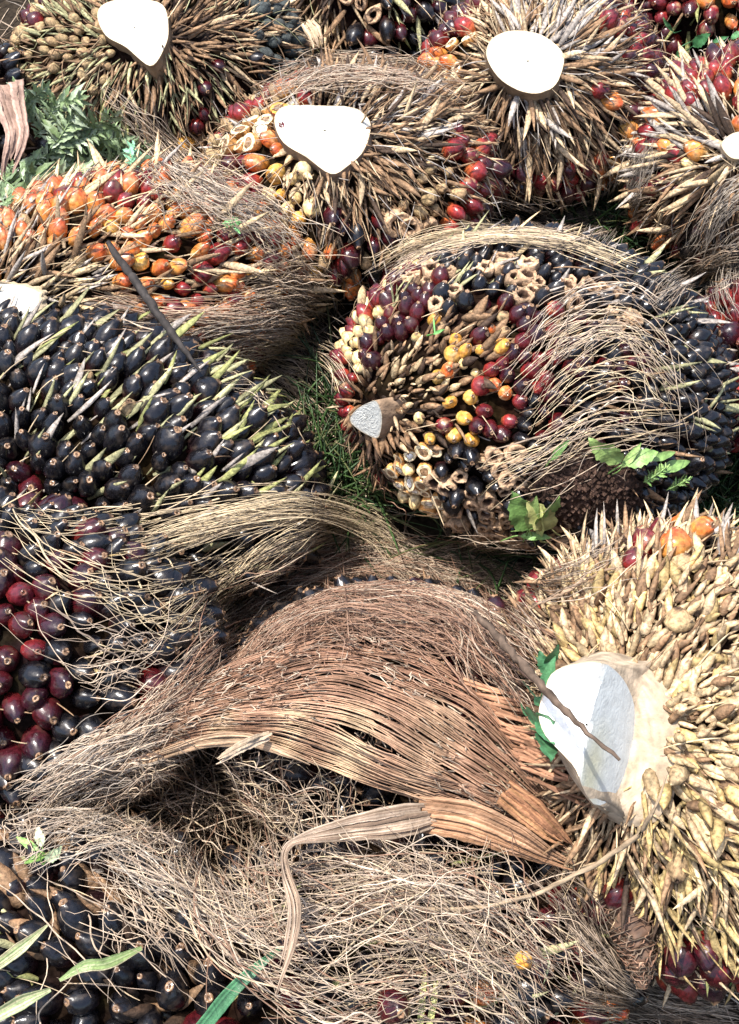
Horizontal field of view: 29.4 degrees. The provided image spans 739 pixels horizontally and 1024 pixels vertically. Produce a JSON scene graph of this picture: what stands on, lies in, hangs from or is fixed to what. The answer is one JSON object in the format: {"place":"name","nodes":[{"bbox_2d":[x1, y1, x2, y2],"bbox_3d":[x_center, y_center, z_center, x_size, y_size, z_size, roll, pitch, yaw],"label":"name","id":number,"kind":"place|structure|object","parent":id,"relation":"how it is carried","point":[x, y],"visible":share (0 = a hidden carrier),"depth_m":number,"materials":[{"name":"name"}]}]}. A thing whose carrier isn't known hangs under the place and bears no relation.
{"place":"outdoors","nodes":[
{"label":"outdoors","id":0,"kind":"place"},
{"bbox_2d":[0,0,738,1023],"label":"ground","id":1,"kind":"structure","parent":0,"point":[12,10],"depth_m":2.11,"materials":[{"name":"green plant"}]},
{"bbox_2d":[0,808,5,817],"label":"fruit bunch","id":2,"kind":"object","parent":1,"relation":"on","point":[2,814],"visible":0.02,"depth_m":1.51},
{"bbox_2d":[0,42,105,206],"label":"fruit bunch","id":3,"kind":"object","parent":1,"relation":"on","point":[9,70],"visible":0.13,"depth_m":2.18,"materials":[{"name":"brown plant"}]},
{"bbox_2d":[0,79,28,180],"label":"dry leaf strip","id":4,"kind":"object","parent":3,"relation":"on","point":[13,117],"visible":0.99,"depth_m":2.06,"materials":[{"name":"beige plant"}]},
{"bbox_2d":[0,789,225,1023],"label":"fruit bunch","id":5,"kind":"object","parent":1,"relation":"on","point":[69,1003],"visible":0.55,"depth_m":1.38,"materials":[{"name":"black plant"}]},
{"bbox_2d":[0,925,47,968],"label":"grass blade","id":6,"kind":"object","parent":5,"relation":"on","point":[14,952],"depth_m":1.35,"materials":[{"name":"green plant"}]},
{"bbox_2d":[0,988,50,1020],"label":"grass blade","id":7,"kind":"object","parent":5,"relation":"on","point":[17,1004],"depth_m":1.32,"materials":[{"name":"green plant"}]},
{"bbox_2d":[16,827,61,864],"bbox_3d":[-0.331,0.339,1.419,0.040,0.043,0.046,-21,58,-14],"label":"weed","id":8,"kind":"object","parent":5,"relation":"on","point":[24,842],"visible":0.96,"depth_m":1.41,"materials":[{"name":"green plant"}]},
{"bbox_2d":[59,946,141,981],"bbox_3d":[-0.255,0.430,1.334,0.081,0.024,0.014,-19,57,-13],"label":"grass blade","id":9,"kind":"object","parent":5,"relation":"on","point":[106,963],"depth_m":1.33,"materials":[{"name":"green plant"}]},
{"bbox_2d":[0,773,272,1023],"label":"fibre tangle","id":10,"kind":"object","parent":5,"relation":"on","point":[120,843],"visible":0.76,"depth_m":1.39,"materials":[{"name":"beige plant"}]},
{"bbox_2d":[0,485,231,812],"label":"fruit bunch","id":11,"kind":"object","parent":1,"relation":"on","point":[47,704],"visible":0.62,"depth_m":1.50,"materials":[{"name":"black food"}]},
{"bbox_2d":[0,616,259,877],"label":"fibre tangle","id":12,"kind":"object","parent":11,"relation":"on","point":[106,750],"visible":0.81,"depth_m":1.46,"materials":[{"name":"beige plant"}]},
{"bbox_2d":[0,476,421,695],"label":"fibre tangle","id":13,"kind":"object","parent":11,"relation":"on","point":[234,518],"visible":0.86,"depth_m":1.66,"materials":[{"name":"beige plant"}]},
{"bbox_2d":[0,0,326,161],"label":"fruit bunch","id":14,"kind":"object","parent":1,"relation":"on","point":[186,63],"visible":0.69,"depth_m":2.14,"materials":[{"name":"brown plant"}]},
{"bbox_2d":[178,136,194,152],"bbox_3d":[-0.284,-0.571,2.187,0.028,0.031,0.026,0,55,0],"label":"loose fruit","id":15,"kind":"object","parent":14,"relation":"on","point":[190,140],"visible":0.7,"depth_m":2.18,"materials":[{"name":"orange food"}]},
{"bbox_2d":[0,285,341,601],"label":"fruit bunch","id":16,"kind":"object","parent":1,"relation":"on","point":[109,412],"visible":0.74,"depth_m":1.70,"materials":[{"name":"black food"}]},
{"bbox_2d":[106,240,201,371],"bbox_3d":[-0.268,-0.264,1.766,0.033,0.033,0.241,-26,59,-17],"label":"twig","id":17,"kind":"object","parent":16,"relation":"on","point":[150,302],"visible":1,"depth_m":1.75,"materials":[{"name":"wood"}]},
{"bbox_2d":[0,130,347,376],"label":"fruit bunch","id":18,"kind":"object","parent":1,"relation":"on","point":[57,231],"visible":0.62,"depth_m":1.87,"materials":[{"name":"orange plant"}]},
{"bbox_2d":[0,76,152,206],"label":"wilted weed","id":19,"kind":"object","parent":18,"relation":"on","point":[69,140],"visible":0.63,"depth_m":2.12,"materials":[{"name":"green plant"}]},
{"bbox_2d":[119,140,151,168],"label":"weed","id":20,"kind":"object","parent":18,"relation":"on","point":[131,151],"visible":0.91,"depth_m":1.95,"materials":[{"name":"green plant"}]},
{"bbox_2d":[91,82,341,276],"bbox_3d":[-0.244,-0.492,2.030,0.320,0.228,0.430,-14,56,-10],"label":"fibre tangle","id":21,"kind":"object","parent":18,"relation":"on","point":[217,207],"visible":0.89,"depth_m":1.93,"materials":[{"name":"brown plant"}]},
{"bbox_2d":[222,214,240,233],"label":"weed","id":22,"kind":"object","parent":21,"relation":"on","point":[233,224],"visible":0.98,"depth_m":1.89,"materials":[{"name":"green plant"}]},
{"bbox_2d":[85,244,360,442],"bbox_3d":[-0.190,-0.235,1.928,0.361,0.326,0.445,0,55,0],"label":"fibre tangle","id":23,"kind":"object","parent":18,"relation":"on","point":[227,318],"visible":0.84,"depth_m":1.95,"materials":[{"name":"brown plant"}]},
{"bbox_2d":[195,39,513,309],"bbox_3d":[-0.043,-0.507,2.086,0.522,0.327,0.404,0,55,0],"label":"fruit bunch","id":24,"kind":"object","parent":1,"relation":"on","point":[377,172],"visible":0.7,"depth_m":1.98,"materials":[{"name":"brown plant"}]},
{"bbox_2d":[301,19,322,48],"bbox_3d":[-0.087,-0.722,2.108,0.024,0.024,0.067,-18,57,-12],"label":"dry leaf strip","id":25,"kind":"object","parent":24,"relation":"on","point":[311,28],"visible":1,"depth_m":2.10,"materials":[{"name":"beige plant"}]},
{"bbox_2d":[254,41,472,108],"bbox_3d":[-0.013,-0.684,2.217,0.336,0.349,0.511,0,55,0],"label":"fibre tangle","id":26,"kind":"object","parent":24,"relation":"on","point":[375,75],"visible":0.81,"depth_m":2.00,"materials":[{"name":"brown plant"}]},
{"bbox_2d":[204,567,520,839],"bbox_3d":[0.032,0.236,1.625,0.465,0.298,0.406,0,55,0],"label":"fruit bunch","id":27,"kind":"object","parent":1,"relation":"on","point":[368,792],"visible":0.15,"depth_m":1.52,"materials":[{"name":"brown plant"}]},
{"bbox_2d":[86,628,590,870],"bbox_3d":[-0.038,0.237,1.490,0.636,0.208,0.203,11,56,7],"label":"palm leaf sheath","id":28,"kind":"object","parent":27,"relation":"on","point":[472,819],"visible":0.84,"depth_m":1.41,"materials":[{"name":"brown plant"}]},
{"bbox_2d":[275,803,437,994],"bbox_3d":[-0.037,0.333,1.325,0.092,0.079,0.255,34,61,21],"label":"dry leaf strip","id":29,"kind":"object","parent":28,"relation":"on","point":[370,824],"visible":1,"depth_m":1.36,"materials":[{"name":"beige plant"}]},
{"bbox_2d":[153,488,560,739],"bbox_3d":[-0.018,0.087,1.649,0.428,0.408,0.492,0,55,0],"label":"fibre tangle","id":30,"kind":"object","parent":27,"relation":"on","point":[362,602],"visible":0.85,"depth_m":1.54,"materials":[{"name":"brown plant"}]},
{"bbox_2d":[292,0,459,67],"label":"fruit bunch","id":31,"kind":"object","parent":1,"relation":"on","point":[347,24],"visible":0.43,"depth_m":2.33,"materials":[{"name":"black food"}]},
{"bbox_2d":[161,790,654,1023],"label":"fruit bunch","id":32,"kind":"object","parent":1,"relation":"on","point":[242,1008],"visible":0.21,"depth_m":1.39,"materials":[{"name":"beige plant"}]},
{"bbox_2d":[196,949,280,1023],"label":"grass blade","id":33,"kind":"object","parent":32,"relation":"on","point":[219,1006],"depth_m":1.32,"materials":[{"name":"green plant"}]},
{"bbox_2d":[85,705,607,1023],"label":"fibre tangle","id":34,"kind":"object","parent":32,"relation":"on","point":[195,806],"visible":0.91,"depth_m":1.34,"materials":[{"name":"beige plant"}]},
{"bbox_2d":[377,986,410,1023],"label":"loose fruit","id":35,"kind":"object","parent":34,"relation":"on","point":[394,1006],"visible":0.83,"depth_m":1.29,"materials":[{"name":"red food"}]},
{"bbox_2d":[328,775,666,911],"bbox_3d":[0.119,0.319,1.285,0.314,0.131,0.046,-10,56,-7],"label":"twig","id":36,"kind":"object","parent":34,"relation":"on","point":[620,848],"visible":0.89,"depth_m":1.31,"materials":[{"name":"beige wood"}]},
{"bbox_2d":[512,950,531,969],"bbox_3d":[0.145,0.427,1.340,0.019,0.022,0.019,0,55,0],"label":"loose fruit","id":37,"kind":"object","parent":34,"relation":"on","point":[523,963],"visible":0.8,"depth_m":1.33,"materials":[{"name":"food"}]},
{"bbox_2d":[417,971,426,1023],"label":"plant stem","id":38,"kind":"object","parent":32,"relation":"on","point":[422,1000],"visible":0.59,"depth_m":1.32,"materials":[{"name":"yellow plant"}]},
{"bbox_2d":[426,980,437,1023],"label":"plant stem","id":39,"kind":"object","parent":32,"relation":"on","point":[431,1014],"visible":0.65,"depth_m":1.32,"materials":[{"name":"yellow plant"}]},
{"bbox_2d":[543,956,549,984],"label":"plant stem","id":40,"kind":"object","parent":32,"relation":"on","point":[546,972],"visible":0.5,"depth_m":1.38,"materials":[{"name":"beige plant"}]},
{"bbox_2d":[279,471,639,618],"bbox_3d":[0.099,0.020,1.687,0.488,0.428,0.290,22,58,15],"label":"fibre tangle","id":41,"kind":"object","parent":1,"relation":"on","point":[482,574],"visible":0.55,"depth_m":1.87,"materials":[{"name":"brown plant"}]},
{"bbox_2d":[327,211,738,552],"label":"fruit bunch","id":42,"kind":"object","parent":1,"relation":"on","point":[428,421],"visible":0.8,"depth_m":1.69,"materials":[{"name":"brown plant"}]},
{"bbox_2d":[426,317,443,335],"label":"weed","id":43,"kind":"object","parent":42,"relation":"on","point":[438,331],"visible":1,"depth_m":1.64,"materials":[{"name":"green plant"}]},
{"bbox_2d":[362,219,643,291],"bbox_3d":[0.168,-0.373,1.970,0.358,0.410,0.518,0,55,0],"label":"fibre tangle","id":44,"kind":"object","parent":42,"relation":"on","point":[480,236],"visible":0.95,"depth_m":1.73,"materials":[{"name":"beige plant"}]},
{"bbox_2d":[526,500,562,542],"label":"weed","id":45,"kind":"object","parent":42,"relation":"on","point":[541,526],"visible":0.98,"depth_m":1.68,"materials":[{"name":"green plant"}]},
{"bbox_2d":[520,442,659,548],"bbox_3d":[0.270,0.035,1.664,0.183,0.271,0.186,0,55,0],"label":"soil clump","id":46,"kind":"object","parent":42,"relation":"on","point":[577,500],"visible":0.71,"depth_m":1.67,"materials":[{"name":"brown soil"}]},
{"bbox_2d":[500,438,691,545],"bbox_3d":[0.278,-0.027,1.680,0.237,0.171,0.043,-11,56,-8],"label":"weed","id":47,"kind":"object","parent":42,"relation":"on","point":[636,457],"visible":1,"depth_m":1.66,"materials":[{"name":"green plant"}]},
{"bbox_2d":[478,273,723,514],"bbox_3d":[0.270,-0.134,1.664,0.339,0.195,0.203,-31,61,-20],"label":"fibre tangle","id":48,"kind":"object","parent":42,"relation":"on","point":[609,330],"visible":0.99,"depth_m":1.64,"materials":[{"name":"beige plant"}]},
{"bbox_2d":[684,452,705,474],"bbox_3d":[0.396,-0.060,1.726,0.028,0.038,0.030,0,55,0],"label":"loose fruit","id":49,"kind":"object","parent":42,"relation":"on","point":[695,465],"visible":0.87,"depth_m":1.71,"materials":[{"name":"black food"}]},
{"bbox_2d":[412,0,672,217],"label":"fruit bunch","id":50,"kind":"object","parent":1,"relation":"on","point":[559,87],"visible":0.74,"depth_m":2.09,"materials":[{"name":"brown plant"}]},
{"bbox_2d":[489,133,661,257],"bbox_3d":[0.295,-0.421,2.007,0.249,0.410,0.570,8,55,6],"label":"fibre tangle","id":51,"kind":"object","parent":1,"relation":"on","point":[539,221],"visible":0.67,"depth_m":2.14,"materials":[{"name":"brown plant"}]},
{"bbox_2d":[476,488,738,1007],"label":"fruit bunch","id":52,"kind":"object","parent":1,"relation":"on","point":[643,682],"visible":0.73,"depth_m":1.36,"materials":[{"name":"beige plant"}]},
{"bbox_2d":[520,644,558,761],"bbox_3d":[0.163,0.188,1.347,0.037,0.086,0.134,0,55,0],"label":"vine seedling","id":53,"kind":"object","parent":52,"relation":"on","point":[546,667],"visible":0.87,"depth_m":1.34,"materials":[{"name":"green plant"}]},
{"bbox_2d":[473,611,620,760],"bbox_3d":[0.153,0.159,1.327,0.021,0.167,0.264,-19,57,-13],"label":"twig","id":54,"kind":"object","parent":52,"relation":"on","point":[527,670],"visible":1,"depth_m":1.30,"materials":[{"name":"brown wood"}]},
{"bbox_2d":[529,567,626,609],"bbox_3d":[0.221,0.078,1.464,0.116,0.032,0.010,-15,56,-10],"label":"twig","id":55,"kind":"object","parent":52,"relation":"on","point":[568,590],"visible":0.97,"depth_m":1.46,"materials":[{"name":"beige wood"}]},
{"bbox_2d":[596,881,661,989],"bbox_3d":[0.256,0.405,1.397,0.052,0.058,0.125,-23,58,-16],"label":"fibre roll","id":56,"kind":"object","parent":52,"relation":"on","point":[636,945],"visible":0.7,"depth_m":1.38,"materials":[{"name":"brown plant"}]},
{"bbox_2d":[526,852,738,1023],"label":"fibre tangle","id":57,"kind":"object","parent":52,"relation":"on","point":[632,995],"visible":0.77,"depth_m":1.41,"materials":[{"name":"brown plant"}]},
{"bbox_2d":[689,516,715,540],"bbox_3d":[0.347,0.017,1.467,0.025,0.033,0.026,0,55,0],"label":"loose fruit","id":58,"kind":"object","parent":52,"relation":"on","point":[702,527],"visible":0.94,"depth_m":1.46,"materials":[{"name":"orange food"}]},
{"bbox_2d":[599,36,738,285],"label":"fruit bunch","id":59,"kind":"object","parent":1,"relation":"on","point":[689,125],"visible":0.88,"depth_m":2.05,"materials":[{"name":"brown plant"}]},
{"bbox_2d":[643,166,738,324],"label":"fibre tangle","id":60,"kind":"object","parent":59,"relation":"on","point":[721,263],"visible":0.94,"depth_m":2.01,"materials":[{"name":"brown plant"}]},
{"bbox_2d":[625,0,738,63],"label":"fruit bunch","id":61,"kind":"object","parent":1,"relation":"on","point":[691,20],"visible":0.35,"depth_m":2.35,"materials":[{"name":"red food"}]},
{"bbox_2d":[663,17,738,56],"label":"weed","id":62,"kind":"object","parent":61,"relation":"on","point":[698,41],"visible":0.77,"depth_m":2.33,"materials":[{"name":"green plant"}]},
{"bbox_2d":[697,275,738,475],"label":"fruit bunch","id":63,"kind":"object","parent":1,"relation":"on","point":[729,332],"visible":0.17,"depth_m":1.85,"materials":[{"name":"black food"}]}
]}

